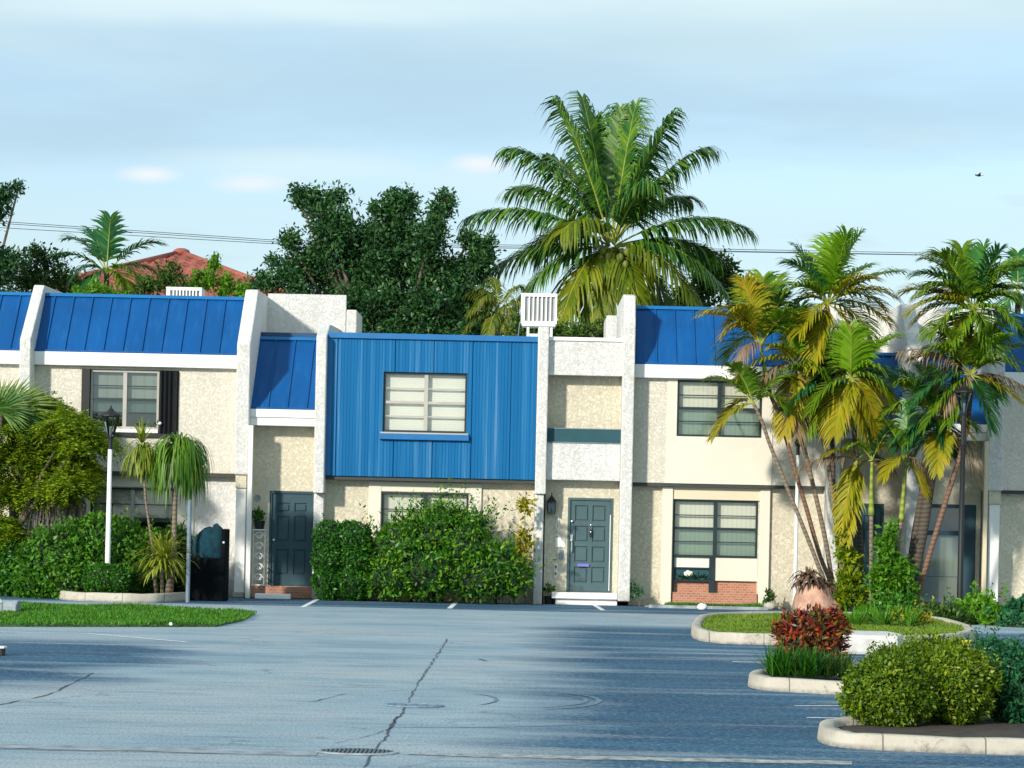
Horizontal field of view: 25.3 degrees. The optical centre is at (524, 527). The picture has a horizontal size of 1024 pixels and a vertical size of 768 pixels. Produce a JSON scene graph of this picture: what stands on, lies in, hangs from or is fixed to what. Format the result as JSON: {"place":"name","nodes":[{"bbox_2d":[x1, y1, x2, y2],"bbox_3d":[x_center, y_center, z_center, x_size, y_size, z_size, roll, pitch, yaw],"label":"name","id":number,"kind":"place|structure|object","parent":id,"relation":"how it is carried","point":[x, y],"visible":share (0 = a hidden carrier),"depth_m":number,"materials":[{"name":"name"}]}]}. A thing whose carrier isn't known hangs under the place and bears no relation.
{"place":"outdoors","nodes":[
{"label":"outdoors","id":0,"kind":"place"},
{"bbox_2d":[0,646,6,655],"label":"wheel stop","id":1,"kind":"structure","parent":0,"point":[2,650],"depth_m":26.11,"materials":[{"name":"white paint"}]},
{"bbox_2d":[56,248,284,296],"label":"tiled house","id":2,"kind":"structure","parent":0,"point":[187,259],"depth_m":76.31,"materials":[{"name":"tile"}]},
{"bbox_2d":[0,223,921,254],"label":"power line","id":3,"kind":"object","parent":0,"point":[449,245],"visible":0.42,"depth_m":67.99,"materials":[{"name":"black paint"}]},
{"bbox_2d":[1,221,1007,254],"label":"power line","id":4,"kind":"object","parent":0,"point":[495,244],"visible":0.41,"depth_m":67.99,"materials":[{"name":"black paint"}]},
{"bbox_2d":[0,227,1010,256],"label":"power line","id":5,"kind":"object","parent":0,"point":[453,247],"visible":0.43,"depth_m":67.99,"materials":[{"name":"black paint"}]},
{"bbox_2d":[0,595,1023,767],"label":"road","id":6,"kind":"structure","parent":0,"point":[660,682],"depth_m":21.72,"materials":[{"name":"grey asphalt"}]},
{"bbox_2d":[0,525,26,596],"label":"shrub","id":7,"kind":"object","parent":6,"relation":"on","point":[8,562],"visible":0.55,"depth_m":45.24,"materials":[{"name":"green plant"}]},
{"bbox_2d":[0,374,56,448],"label":"fan palm","id":8,"kind":"object","parent":6,"relation":"on","point":[12,408],"visible":0.97,"depth_m":45.67,"materials":[{"name":"green plant"}]},
{"bbox_2d":[3,673,91,703],"bbox_3d":[-4.372,1.501,21.410,0.187,0.001,4.203,1,0,0],"label":"pavement crack","id":9,"kind":"object","parent":6,"relation":"on","point":[55,691],"visible":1,"depth_m":21.25,"materials":[{"name":"black asphalt"}]},
{"bbox_2d":[26,494,85,535],"bbox_3d":[-9.585,0.307,46.657,1.210,2.173,0.919,1,0,0],"label":"fan palm","id":10,"kind":"object","parent":6,"relation":"on","point":[48,518],"visible":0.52,"depth_m":46.47,"materials":[{"name":"plant"}]},
{"bbox_2d":[0,389,128,553],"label":"feathery tree","id":11,"kind":"object","parent":6,"relation":"on","point":[64,467],"visible":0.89,"depth_m":45.88,"materials":[{"name":"green plant"}]},
{"bbox_2d":[26,632,186,641],"bbox_3d":[-9.109,1.401,31.387,9.780,0.001,1.380,1,0,10],"label":"parking line","id":12,"kind":"object","parent":6,"relation":"on","point":[112,635],"visible":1,"depth_m":30.91,"materials":[{"name":"paint"}]},
{"bbox_2d":[59,590,185,602],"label":"kerb island","id":13,"kind":"structure","parent":6,"relation":"on","point":[153,597],"depth_m":43.78,"materials":[{"name":"concrete"}]},
{"bbox_2d":[7,505,177,598],"bbox_3d":[-8.591,0.540,45.256,3.417,1.973,1.618,1,0,-8],"label":"hedge","id":14,"kind":"object","parent":13,"relation":"on","point":[54,561],"visible":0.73,"depth_m":44.78,"materials":[{"name":"green plant"}]},
{"bbox_2d":[80,561,132,592],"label":"round bush","id":15,"kind":"object","parent":13,"relation":"on","point":[104,577],"visible":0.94,"depth_m":44.10,"materials":[{"name":"green plant"}]},
{"bbox_2d":[100,405,121,563],"bbox_3d":[-8.130,-0.482,44.600,0.430,3.814,0.430,1,0,0],"label":"street lamp","id":16,"kind":"object","parent":13,"relation":"on","point":[106,415],"visible":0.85,"depth_m":44.56,"materials":[{"name":"white metal"}]},
{"bbox_2d":[115,418,162,592],"bbox_3d":[-7.509,-0.413,44.811,1.059,3.550,1.060,1,0,0],"label":"ponytail palm","id":17,"kind":"object","parent":13,"relation":"on","point":[142,460],"visible":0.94,"depth_m":44.64,"materials":[{"name":"green plant"}]},
{"bbox_2d":[125,526,200,592],"bbox_3d":[-7.040,0.676,44.353,1.412,1.386,1.449,1,0,38],"label":"strap plant","id":18,"kind":"object","parent":13,"relation":"on","point":[161,559],"visible":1,"depth_m":44.26,"materials":[{"name":"green plant"}]},
{"bbox_2d":[158,515,194,592],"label":"shrub","id":19,"kind":"object","parent":13,"relation":"on","point":[180,531],"visible":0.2,"depth_m":46.30,"materials":[{"name":"green plant"}]},
{"bbox_2d":[139,432,214,592],"bbox_3d":[-6.835,-0.264,44.879,1.456,3.289,1.372,1,0,0],"label":"ponytail palm","id":20,"kind":"object","parent":13,"relation":"on","point":[179,461],"visible":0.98,"depth_m":44.55,"materials":[{"name":"green plant"}]},
{"bbox_2d":[174,555,193,591],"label":"shrub","id":21,"kind":"object","parent":13,"relation":"on","point":[179,583],"visible":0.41,"depth_m":45.65,"materials":[{"name":"green plant"}]},
{"bbox_2d":[0,599,256,626],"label":"lawn base","id":22,"kind":"object","parent":6,"relation":"on","point":[92,625],"visible":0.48,"depth_m":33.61,"materials":[{"name":"green plant"}]},
{"bbox_2d":[2,600,20,610],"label":"concrete block","id":23,"kind":"structure","parent":22,"relation":"on","point":[12,605],"depth_m":37.46,"materials":[{"name":"white concrete"}]},
{"bbox_2d":[0,744,317,754],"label":"parking line","id":24,"kind":"object","parent":6,"relation":"on","point":[161,749],"visible":1,"depth_m":15.82,"materials":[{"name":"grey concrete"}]},
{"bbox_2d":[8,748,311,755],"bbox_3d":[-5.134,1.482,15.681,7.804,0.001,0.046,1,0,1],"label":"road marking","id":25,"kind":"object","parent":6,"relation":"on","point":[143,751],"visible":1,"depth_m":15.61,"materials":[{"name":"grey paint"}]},
{"bbox_2d":[19,285,346,598],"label":"townhouse","id":26,"kind":"structure","parent":6,"relation":"on","point":[230,382],"depth_m":48.19,"materials":[{"name":"beige paint"}]},
{"bbox_2d":[81,369,178,437],"bbox_3d":[-8.311,-2.619,48.107,2.070,1.420,0.559,1,0,0],"label":"window","id":27,"kind":"structure","parent":26,"relation":"in","point":[152,396],"depth_m":48.05,"materials":[{"name":"glass"}]},
{"bbox_2d":[90,487,173,535],"bbox_3d":[-8.303,-0.184,48.355,1.810,1.350,0.250,1,0,0],"label":"window","id":28,"kind":"structure","parent":26,"relation":"in","point":[122,498],"depth_m":48.36,"materials":[{"name":"grey glass"}]},
{"bbox_2d":[166,287,204,295],"bbox_3d":[-7.936,-4.680,53.275,0.842,1.816,0.570,1,0,0],"label":"air conditioner","id":29,"kind":"object","parent":26,"relation":"on","point":[188,291],"visible":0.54,"depth_m":53.01,"materials":[{"name":"white paint"}]},
{"bbox_2d":[251,529,266,585],"bbox_3d":[-5.595,0.635,48.000,0.280,1.190,0.200,1,0,0],"label":"plant stand","id":30,"kind":"object","parent":26,"relation":"on","point":[264,535],"visible":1,"depth_m":47.99,"materials":[{"name":"white paint"}]},
{"bbox_2d":[252,506,265,528],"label":"potted plant","id":31,"kind":"object","parent":30,"relation":"on","point":[259,516],"visible":0.92,"depth_m":47.93,"materials":[{"name":"green plant"}]},
{"bbox_2d":[268,491,314,585],"bbox_3d":[-4.931,0.239,48.240,0.950,2.010,0.120,1,0,0],"label":"door","id":32,"kind":"structure","parent":26,"relation":"in","point":[290,514],"depth_m":48.25,"materials":[{"name":"teal paint"}]},
{"bbox_2d":[185,500,191,601],"bbox_3d":[-6.541,0.460,44.400,0.090,2.000,0.086,1,0,0],"label":"post","id":33,"kind":"object","parent":6,"relation":"on","point":[189,519],"visible":1,"depth_m":44.37,"materials":[{"name":"grey metal"}]},
{"bbox_2d":[190,523,229,600],"bbox_3d":[-6.303,0.686,45.593,0.713,1.558,0.615,1,0,0],"label":"gate","id":34,"kind":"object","parent":6,"relation":"on","point":[209,579],"visible":0.98,"depth_m":45.30,"materials":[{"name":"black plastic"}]},
{"bbox_2d":[255,593,290,598],"bbox_3d":[-5.230,1.433,47.390,0.747,0.110,0.173,1,0,0],"label":"wheel stop","id":35,"kind":"object","parent":6,"relation":"on","point":[270,596],"visible":1,"depth_m":47.31,"materials":[{"name":"paint"}]},
{"bbox_2d":[309,513,377,600],"bbox_3d":[-3.725,0.646,47.206,1.477,1.900,1.045,1,0,0],"label":"hedge","id":36,"kind":"object","parent":6,"relation":"on","point":[336,550],"visible":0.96,"depth_m":46.89,"materials":[{"name":"green plant"}]},
{"bbox_2d":[316,748,397,754],"bbox_3d":[-1.171,1.566,15.934,0.580,0.013,0.406,1,0,0],"label":"drain cover","id":37,"kind":"object","parent":6,"relation":"on","point":[356,751],"visible":1,"depth_m":15.88,"materials":[{"name":"grey metal"}]},
{"bbox_2d":[363,716,397,766],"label":"pavement crack","id":38,"kind":"object","parent":6,"relation":"on","point":[368,758],"visible":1,"depth_m":16.74,"materials":[{"name":"black asphalt"}]},
{"bbox_2d":[384,703,443,707],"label":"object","id":39,"kind":"object","parent":6,"relation":"on","point":[423,705],"visible":1,"depth_m":20.11,"materials":[{"name":"paint"}]},
{"bbox_2d":[386,639,447,729],"bbox_3d":[-1.067,1.572,24.913,0.066,0.001,14.512,1,0,0],"label":"pavement crack","id":40,"kind":"object","parent":6,"relation":"on","point":[403,709],"visible":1,"depth_m":21.90,"materials":[{"name":"black asphalt"}]},
{"bbox_2d":[354,477,556,604],"bbox_3d":[-1.533,0.289,47.181,4.439,2.716,2.214,1,0,0],"label":"shrub","id":41,"kind":"object","parent":6,"relation":"on","point":[440,548],"visible":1,"depth_m":46.75,"materials":[{"name":"green plant"}]},
{"bbox_2d":[313,310,622,605],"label":"townhouse","id":42,"kind":"structure","parent":6,"relation":"on","point":[502,420],"depth_m":47.76,"materials":[{"name":"white paint"}]},
{"bbox_2d":[379,372,468,440],"bbox_3d":[-2.086,-2.535,47.810,1.880,1.420,0.300,1,0,0],"label":"window","id":43,"kind":"structure","parent":42,"relation":"in","point":[433,405],"depth_m":47.93,"materials":[{"name":"white glass"}]},
{"bbox_2d":[381,492,468,538],"bbox_3d":[-2.104,-0.060,48.195,1.830,1.330,0.150,1,0,0],"label":"window","id":44,"kind":"structure","parent":42,"relation":"in","point":[389,504],"depth_m":48.25,"materials":[{"name":"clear glass"}]},
{"bbox_2d":[518,293,557,336],"bbox_3d":[0.221,-4.470,52.275,1.042,1.747,0.570,1,0,0],"label":"air conditioner","id":45,"kind":"object","parent":42,"relation":"on","point":[538,310],"visible":0.88,"depth_m":52.05,"materials":[{"name":"white paint"}]},
{"bbox_2d":[546,492,556,513],"bbox_3d":[0.571,-0.518,47.948,0.220,0.460,0.237,1,0,0],"label":"wall lantern","id":46,"kind":"object","parent":42,"relation":"attached to","point":[551,499],"depth_m":47.85,"materials":[{"name":"black paint"}]},
{"bbox_2d":[554,563,556,577],"bbox_3d":[0.661,0.909,48.003,0.060,0.310,0.110,1,0,0],"label":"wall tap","id":47,"kind":"object","parent":42,"relation":"attached to","point":[555,570],"depth_m":48.03,"materials":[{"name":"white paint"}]},
{"bbox_2d":[555,538,564,558],"bbox_3d":[0.751,0.441,48.044,0.200,0.450,0.028,1,0,0],"label":"doorbell panel","id":48,"kind":"object","parent":42,"relation":"attached to","point":[559,542],"visible":1,"depth_m":48.05,"materials":[{"name":"grey paint"}]},
{"bbox_2d":[566,497,613,592],"bbox_3d":[1.382,0.374,48.072,0.960,1.988,0.127,1,0,0],"label":"door","id":49,"kind":"structure","parent":42,"relation":"in","point":[589,536],"depth_m":48.09,"materials":[{"name":"green paint"}]},
{"bbox_2d":[542,581,555,603],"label":"potted plant","id":50,"kind":"object","parent":6,"relation":"on","point":[549,599],"visible":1,"depth_m":47.80,"materials":[{"name":"green plant"}]},
{"bbox_2d":[549,694,588,706],"bbox_3d":[0.338,1.603,21.081,0.540,0.001,1.615,1,0,-5],"label":"tyre mark","id":51,"kind":"object","parent":6,"relation":"on","point":[585,700],"visible":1,"depth_m":21.04,"materials":[{"name":"rubber"}]},
{"bbox_2d":[554,692,601,708],"bbox_3d":[0.418,1.604,21.114,0.630,0.001,2.105,1,0,-4],"label":"tyre mark","id":52,"kind":"object","parent":6,"relation":"on","point":[598,700],"visible":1,"depth_m":21.07,"materials":[{"name":"rubber"}]},
{"bbox_2d":[415,753,851,764],"bbox_3d":[0.744,1.612,15.911,3.124,0.001,0.329,1,0,0],"label":"painted line","id":53,"kind":"object","parent":6,"relation":"on","point":[669,759],"visible":1,"depth_m":15.90,"materials":[{"name":"paint"}]},
{"bbox_2d":[630,579,643,605],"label":"shrub","id":54,"kind":"object","parent":6,"relation":"on","point":[633,588],"visible":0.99,"depth_m":47.58,"materials":[{"name":"green plant"}]},
{"bbox_2d":[697,603,707,609],"bbox_3d":[3.649,1.631,46.602,0.206,0.163,0.197,1,0,32],"label":"rock","id":55,"kind":"object","parent":6,"relation":"on","point":[702,606],"visible":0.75,"depth_m":46.53,"materials":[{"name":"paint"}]},
{"bbox_2d":[649,605,767,609],"bbox_3d":[3.790,1.652,47.000,2.450,0.060,0.100,1,0,0],"label":"lawn edging","id":56,"kind":"object","parent":6,"relation":"on","point":[709,607],"visible":1,"depth_m":46.95,"materials":[{"name":"grey concrete"}]},
{"bbox_2d":[664,601,763,606],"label":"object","id":57,"kind":"structure","parent":6,"relation":"on","point":[753,604],"depth_m":47.35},
{"bbox_2d":[617,294,902,609],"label":"townhouse","id":58,"kind":"structure","parent":6,"relation":"on","point":[700,520],"depth_m":48.14,"materials":[{"name":"beige paint"}]},
{"bbox_2d":[671,499,757,598],"bbox_3d":[4.030,0.487,48.279,1.840,2.160,0.403,1,0,0],"label":"window","id":59,"kind":"structure","parent":58,"relation":"in","point":[704,531],"depth_m":48.36,"materials":[{"name":"grey glass"}]},
{"bbox_2d":[677,380,761,437],"bbox_3d":[4.110,-2.497,48.085,1.790,1.190,0.150,1,0,0],"label":"window","id":60,"kind":"structure","parent":58,"relation":"in","point":[698,403],"depth_m":48.15,"materials":[{"name":"grey glass"}]},
{"bbox_2d":[838,503,883,583],"bbox_3d":[7.121,0.513,48.260,0.940,2.040,0.080,1,0,0],"label":"door","id":61,"kind":"structure","parent":58,"relation":"in","point":[878,519],"depth_m":48.25,"materials":[{"name":"teal paint"}]},
{"bbox_2d":[763,602,775,609],"bbox_3d":[5.085,1.648,47.402,0.276,0.188,0.200,1,0,0],"label":"rock","id":62,"kind":"object","parent":6,"relation":"on","point":[770,606],"visible":0.76,"depth_m":47.33,"materials":[{"name":"stone"}]},
{"bbox_2d":[762,588,778,609],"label":"potted plant","id":63,"kind":"object","parent":6,"relation":"on","point":[770,597],"visible":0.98,"depth_m":47.54,"materials":[{"name":"green plant"}]},
{"bbox_2d":[792,431,800,603],"bbox_3d":[5.603,-0.303,46.900,0.430,4.047,0.430,1,0,0],"label":"street lamp","id":64,"kind":"object","parent":6,"relation":"on","point":[797,444],"visible":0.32,"depth_m":46.87,"materials":[{"name":"white metal"}]},
{"bbox_2d":[694,223,910,611],"bbox_3d":[5.595,-2.177,46.167,4.620,7.920,2.159,1,0,0],"label":"palm clump","id":65,"kind":"object","parent":6,"relation":"on","point":[804,404],"visible":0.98,"depth_m":45.95,"materials":[{"name":"green plant"}]},
{"bbox_2d":[748,662,860,694],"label":"curb","id":66,"kind":"structure","parent":6,"relation":"on","point":[759,680],"depth_m":22.94,"materials":[{"name":"concrete"}]},
{"bbox_2d":[743,640,841,679],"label":"grass clump","id":67,"kind":"object","parent":66,"relation":"on","point":[781,663],"visible":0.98,"depth_m":23.64,"materials":[{"name":"green plant"}]},
{"bbox_2d":[766,598,855,670],"bbox_3d":[3.145,1.221,24.966,0.992,0.933,0.930,1,0,0],"label":"croton","id":68,"kind":"object","parent":66,"relation":"on","point":[827,630],"visible":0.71,"depth_m":24.84,"materials":[{"name":"red plant"}]},
{"bbox_2d":[811,648,856,677],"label":"grass clump","id":69,"kind":"object","parent":66,"relation":"on","point":[840,668],"visible":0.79,"depth_m":23.78,"materials":[{"name":"green plant"}]},
{"bbox_2d":[785,566,838,611],"bbox_3d":[5.545,1.257,43.927,1.060,1.039,0.939,1,0,0],"label":"plant pot","id":70,"kind":"object","parent":6,"relation":"on","point":[813,590],"visible":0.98,"depth_m":43.71,"materials":[{"name":"ceramic"}]},
{"bbox_2d":[794,705,840,705],"bbox_3d":[2.752,1.656,21.159,0.527,0.001,0.060,1,0,-15],"label":"parking line","id":71,"kind":"object","parent":6,"relation":"on","point":[817,705],"visible":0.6,"depth_m":21.17,"materials":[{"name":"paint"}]},
{"bbox_2d":[691,611,975,644],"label":"kerb island","id":72,"kind":"structure","parent":6,"relation":"on","point":[699,632],"depth_m":32.96,"materials":[{"name":"concrete"}]},
{"bbox_2d":[701,612,963,634],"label":"island grass","id":73,"kind":"structure","parent":72,"relation":"on","point":[745,623],"depth_m":36.34,"materials":[{"name":"green plant"}]},
{"bbox_2d":[843,602,932,625],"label":"ground plants","id":74,"kind":"object","parent":72,"relation":"on","point":[880,617],"visible":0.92,"depth_m":37.31,"materials":[{"name":"green plant"}]},
{"bbox_2d":[889,595,942,624],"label":"shrub","id":75,"kind":"object","parent":72,"relation":"on","point":[924,618],"visible":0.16,"depth_m":37.96,"materials":[{"name":"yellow plant"}]},
{"bbox_2d":[829,526,868,611],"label":"shrub","id":76,"kind":"object","parent":6,"relation":"on","point":[848,588],"visible":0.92,"depth_m":45.57,"materials":[{"name":"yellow plant"}]},
{"bbox_2d":[838,630,902,654],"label":"kerb end","id":77,"kind":"structure","parent":6,"relation":"on","point":[861,641],"depth_m":30.20,"materials":[{"name":"concrete"}]},
{"bbox_2d":[852,581,927,612],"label":"shrub","id":78,"kind":"object","parent":6,"relation":"on","point":[905,599],"visible":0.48,"depth_m":43.89,"materials":[{"name":"green plant"}]},
{"bbox_2d":[859,516,921,602],"bbox_3d":[7.243,0.802,44.909,1.155,2.129,0.967,1,0,34],"label":"shrub","id":79,"kind":"object","parent":6,"relation":"on","point":[891,573],"visible":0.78,"depth_m":44.79,"materials":[{"name":"green plant"}]},
{"bbox_2d":[817,713,1023,754],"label":"kerb island","id":80,"kind":"structure","parent":6,"relation":"on","point":[987,735],"depth_m":17.05,"materials":[{"name":"concrete"}]},
{"bbox_2d":[834,632,941,727],"bbox_3d":[3.022,1.282,18.722,0.870,0.824,1.026,1,0,23],"label":"round bush","id":81,"kind":"object","parent":80,"relation":"on","point":[884,685],"visible":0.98,"depth_m":18.42,"materials":[{"name":"green plant"}]},
{"bbox_2d":[888,626,1004,725],"bbox_3d":[3.537,1.275,19.062,0.893,0.876,1.185,1,0,0],"label":"round bush","id":82,"kind":"object","parent":80,"relation":"on","point":[967,690],"visible":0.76,"depth_m":18.68,"materials":[{"name":"green plant"}]},
{"bbox_2d":[965,620,1023,723],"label":"round bush","id":83,"kind":"object","parent":80,"relation":"on","point":[1009,703],"visible":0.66,"depth_m":19.01,"materials":[{"name":"green plant"}]},
{"bbox_2d":[840,238,1023,602],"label":"palm clump","id":84,"kind":"object","parent":6,"relation":"on","point":[974,272],"visible":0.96,"depth_m":45.29,"materials":[{"name":"green plant"}]},
{"bbox_2d":[897,586,974,624],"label":"shrub","id":85,"kind":"object","parent":6,"relation":"on","point":[955,613],"visible":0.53,"depth_m":41.36,"materials":[{"name":"green plant"}]},
{"bbox_2d":[887,304,1023,606],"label":"townhouse","id":86,"kind":"structure","parent":6,"relation":"on","point":[994,530],"depth_m":48.20,"materials":[{"name":"white paint"}]},
{"bbox_2d":[920,504,975,605],"bbox_3d":[8.924,0.592,48.290,1.230,2.160,0.200,1,0,0],"label":"glass door","id":87,"kind":"structure","parent":86,"relation":"in","point":[943,566],"depth_m":48.31,"materials":[{"name":"teal paint"}]},
{"bbox_2d":[953,382,974,604],"bbox_3d":[8.544,-0.531,44.500,0.430,4.630,0.430,1,0,0],"label":"street lamp","id":88,"kind":"object","parent":6,"relation":"on","point":[967,391],"visible":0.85,"depth_m":44.46,"materials":[{"name":"black metal"}]},
{"bbox_2d":[951,579,1008,625],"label":"shrub","id":89,"kind":"object","parent":6,"relation":"on","point":[978,603],"visible":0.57,"depth_m":41.67,"materials":[{"name":"green plant"}]},
{"bbox_2d":[984,593,1023,627],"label":"shrub","id":90,"kind":"object","parent":6,"relation":"on","point":[1012,614],"visible":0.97,"depth_m":40.84,"materials":[{"name":"green plant"}]},
{"bbox_2d":[0,0,1023,337],"label":"sky","id":91,"kind":"structure","parent":0,"point":[881,117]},
{"bbox_2d":[532,592,946,602],"bbox_3d":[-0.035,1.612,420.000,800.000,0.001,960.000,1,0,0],"label":"ground","id":92,"kind":"structure","parent":0,"point":[617,600],"depth_m":51.71,"materials":[{"name":"grey concrete"}]},
{"bbox_2d":[0,292,31,516],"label":"townhouse","id":93,"kind":"structure","parent":92,"relation":"on","point":[14,306],"depth_m":48.21,"materials":[{"name":"beige paint"}]},
{"bbox_2d":[0,177,31,291],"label":"broadleaf tree","id":94,"kind":"object","parent":92,"relation":"on","point":[10,263],"visible":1,"depth_m":57.89,"materials":[{"name":"green plant"}]},
{"bbox_2d":[4,238,100,292],"bbox_3d":[-12.714,-3.095,59.959,3.188,9.047,1.895,1,0,0],"label":"broadleaf tree","id":95,"kind":"object","parent":92,"relation":"on","point":[38,276],"visible":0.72,"depth_m":59.82,"materials":[{"name":"green plant"}]},
{"bbox_2d":[66,277,134,294],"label":"roofline bush","id":96,"kind":"object","parent":92,"relation":"on","point":[98,288],"visible":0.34,"depth_m":56.81,"materials":[{"name":"green plant"}]},
{"bbox_2d":[45,210,168,293],"bbox_3d":[-10.846,-3.424,58.967,3.248,9.583,1.842,1,0,0],"label":"feather palm","id":97,"kind":"object","parent":92,"relation":"on","point":[103,244],"visible":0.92,"depth_m":58.86,"materials":[{"name":"green plant"}]},
{"bbox_2d":[118,258,196,294],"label":"roofline bush","id":98,"kind":"object","parent":92,"relation":"on","point":[150,285],"visible":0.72,"depth_m":57.87,"materials":[{"name":"green plant"}]},
{"bbox_2d":[186,251,253,296],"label":"roofline bush","id":99,"kind":"object","parent":92,"relation":"on","point":[207,279],"visible":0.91,"depth_m":57.90,"materials":[{"name":"green plant"}]},
{"bbox_2d":[241,248,319,295],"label":"roofline bush","id":100,"kind":"object","parent":92,"relation":"on","point":[267,280],"visible":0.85,"depth_m":59.83,"materials":[{"name":"green plant"}]},
{"bbox_2d":[272,179,517,335],"bbox_3d":[-3.473,-3.825,61.018,6.776,10.905,3.542,1,0,0],"label":"evergreen tree","id":101,"kind":"object","parent":92,"relation":"on","point":[363,268],"visible":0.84,"depth_m":60.61,"materials":[{"name":"green plant"}]},
{"bbox_2d":[460,277,529,335],"bbox_3d":[-0.774,-2.521,59.971,2.105,8.211,1.555,1,0,0],"label":"feather palm","id":102,"kind":"object","parent":92,"relation":"on","point":[501,318],"visible":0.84,"depth_m":59.69,"materials":[{"name":"green plant"}]},
{"bbox_2d":[513,492,539,591],"bbox_3d":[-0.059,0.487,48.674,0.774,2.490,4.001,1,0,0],"label":"slender shrub","id":103,"kind":"object","parent":92,"relation":"on","point":[523,533],"visible":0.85,"depth_m":46.96,"materials":[{"name":"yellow plant"}]},
{"bbox_2d":[500,311,605,337],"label":"roofline bush","id":104,"kind":"object","parent":92,"relation":"on","point":[575,330],"visible":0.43,"depth_m":58.83,"materials":[{"name":"green plant"}]},
{"bbox_2d":[456,90,759,337],"bbox_3d":[2.207,-5.182,61.989,8.258,13.674,4.642,1,0,0],"label":"coconut palm","id":105,"kind":"object","parent":92,"relation":"on","point":[622,189],"visible":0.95,"depth_m":61.68,"materials":[{"name":"green plant"}]},
{"bbox_2d":[649,241,746,306],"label":"broadleaf tree","id":106,"kind":"object","parent":92,"relation":"on","point":[725,281],"visible":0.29,"depth_m":65.77,"materials":[{"name":"green plant"}]},
{"bbox_2d":[994,247,1023,313],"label":"feather palm","id":107,"kind":"object","parent":92,"relation":"on","point":[1018,276],"visible":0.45,"depth_m":55.96,"materials":[{"name":"green plant"}]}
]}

